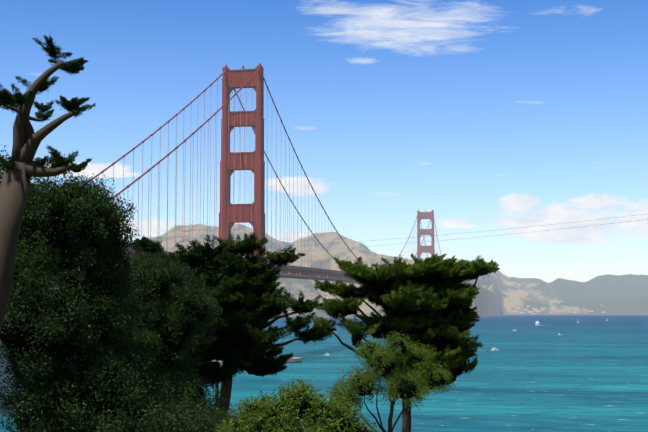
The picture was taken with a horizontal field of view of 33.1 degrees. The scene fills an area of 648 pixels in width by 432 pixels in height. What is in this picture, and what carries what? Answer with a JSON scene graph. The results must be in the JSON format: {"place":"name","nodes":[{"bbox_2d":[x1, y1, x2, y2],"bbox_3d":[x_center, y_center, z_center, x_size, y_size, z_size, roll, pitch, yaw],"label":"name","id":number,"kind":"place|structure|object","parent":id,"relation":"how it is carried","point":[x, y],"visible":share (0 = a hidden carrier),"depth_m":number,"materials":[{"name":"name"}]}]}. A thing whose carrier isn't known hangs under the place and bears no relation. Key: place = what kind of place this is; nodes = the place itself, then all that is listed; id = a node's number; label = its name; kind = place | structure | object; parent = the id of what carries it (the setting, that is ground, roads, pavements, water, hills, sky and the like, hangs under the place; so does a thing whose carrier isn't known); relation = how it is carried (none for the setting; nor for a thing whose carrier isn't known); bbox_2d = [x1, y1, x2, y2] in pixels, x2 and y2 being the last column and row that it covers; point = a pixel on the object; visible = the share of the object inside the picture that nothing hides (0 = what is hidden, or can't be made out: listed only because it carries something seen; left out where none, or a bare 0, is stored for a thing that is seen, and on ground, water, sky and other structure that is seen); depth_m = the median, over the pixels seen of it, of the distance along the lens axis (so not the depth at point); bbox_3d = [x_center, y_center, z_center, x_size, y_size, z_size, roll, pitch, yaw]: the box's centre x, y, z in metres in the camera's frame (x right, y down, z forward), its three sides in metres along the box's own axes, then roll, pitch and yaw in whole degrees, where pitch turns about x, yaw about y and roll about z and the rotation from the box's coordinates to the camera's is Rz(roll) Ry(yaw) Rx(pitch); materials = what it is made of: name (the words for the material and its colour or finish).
{"place":"outdoors","nodes":[
{"label":"outdoors","id":0,"kind":"place"},
{"bbox_2d":[0,315,647,431],"bbox_3d":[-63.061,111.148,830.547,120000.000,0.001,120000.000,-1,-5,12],"label":"bay water","id":1,"kind":"structure","parent":0,"point":[587,373],"depth_m":624.62,"materials":[{"name":"teal liquid"}]},
{"bbox_2d":[0,63,440,414],"bbox_3d":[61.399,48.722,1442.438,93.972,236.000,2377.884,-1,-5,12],"label":"suspension bridge","id":2,"kind":"structure","parent":1,"relation":"on","point":[253,214],"depth_m":840.65,"materials":[{"name":"metal"}]},
{"bbox_2d":[0,0,647,282],"label":"sky","id":3,"kind":"structure","parent":0,"point":[546,101],"materials":[{"name":"blue"}]},
{"bbox_2d":[1,5,647,245],"bbox_3d":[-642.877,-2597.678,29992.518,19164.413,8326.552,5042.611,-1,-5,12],"label":"cloud","id":4,"kind":"structure","parent":0,"point":[518,207],"depth_m":30113.29,"materials":[{"name":"white"}]},
{"bbox_2d":[140,224,647,318],"bbox_3d":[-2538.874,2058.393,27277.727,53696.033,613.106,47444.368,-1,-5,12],"label":"hills","id":5,"kind":"structure","parent":0,"point":[618,294],"depth_m":6887.22,"materials":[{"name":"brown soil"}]},
{"bbox_2d":[496,305,647,315],"bbox_3d":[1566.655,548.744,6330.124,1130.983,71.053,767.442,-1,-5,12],"label":"shoreline","id":6,"kind":"structure","parent":0,"point":[499,312],"depth_m":6576.05,"materials":[{"name":"white"}]},
{"bbox_3d":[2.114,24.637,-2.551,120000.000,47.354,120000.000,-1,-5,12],"label":"ground","id":7,"kind":"structure","parent":0,"visible":0},
{"bbox_2d":[0,34,95,331],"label":"tall cypress","id":8,"kind":"object","parent":7,"relation":"on","point":[21,167],"visible":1,"depth_m":23.19,"materials":[{"name":"brown plant"}]},
{"bbox_2d":[0,145,228,431],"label":"bush","id":9,"kind":"object","parent":7,"relation":"on","point":[64,319],"visible":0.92,"depth_m":30.33,"materials":[{"name":"green plant"}]},
{"bbox_2d":[112,248,239,431],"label":"bush","id":10,"kind":"object","parent":7,"relation":"on","point":[174,327],"visible":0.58,"depth_m":46.84,"materials":[{"name":"green plant"}]},
{"bbox_2d":[126,232,334,423],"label":"cypress","id":11,"kind":"object","parent":7,"relation":"on","point":[252,301],"visible":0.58,"depth_m":72.67,"materials":[{"name":"green plant"}]},
{"bbox_2d":[212,379,378,431],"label":"shrubs","id":12,"kind":"object","parent":7,"relation":"on","point":[294,407],"visible":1,"depth_m":25.93,"materials":[{"name":"green plant"}]},
{"bbox_2d":[326,331,456,431],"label":"tree","id":13,"kind":"object","parent":7,"relation":"on","point":[379,360],"visible":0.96,"depth_m":61.04,"materials":[{"name":"green plant"}]},
{"bbox_2d":[312,253,499,431],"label":"cypress","id":14,"kind":"object","parent":7,"relation":"on","point":[427,301],"visible":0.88,"depth_m":97.42,"materials":[{"name":"green plant"}]},
{"bbox_2d":[215,214,646,405],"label":"power line","id":15,"kind":"object","parent":7,"relation":"on","point":[217,389],"visible":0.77,"depth_m":83.44,"materials":[{"name":"black metal"}]}
]}

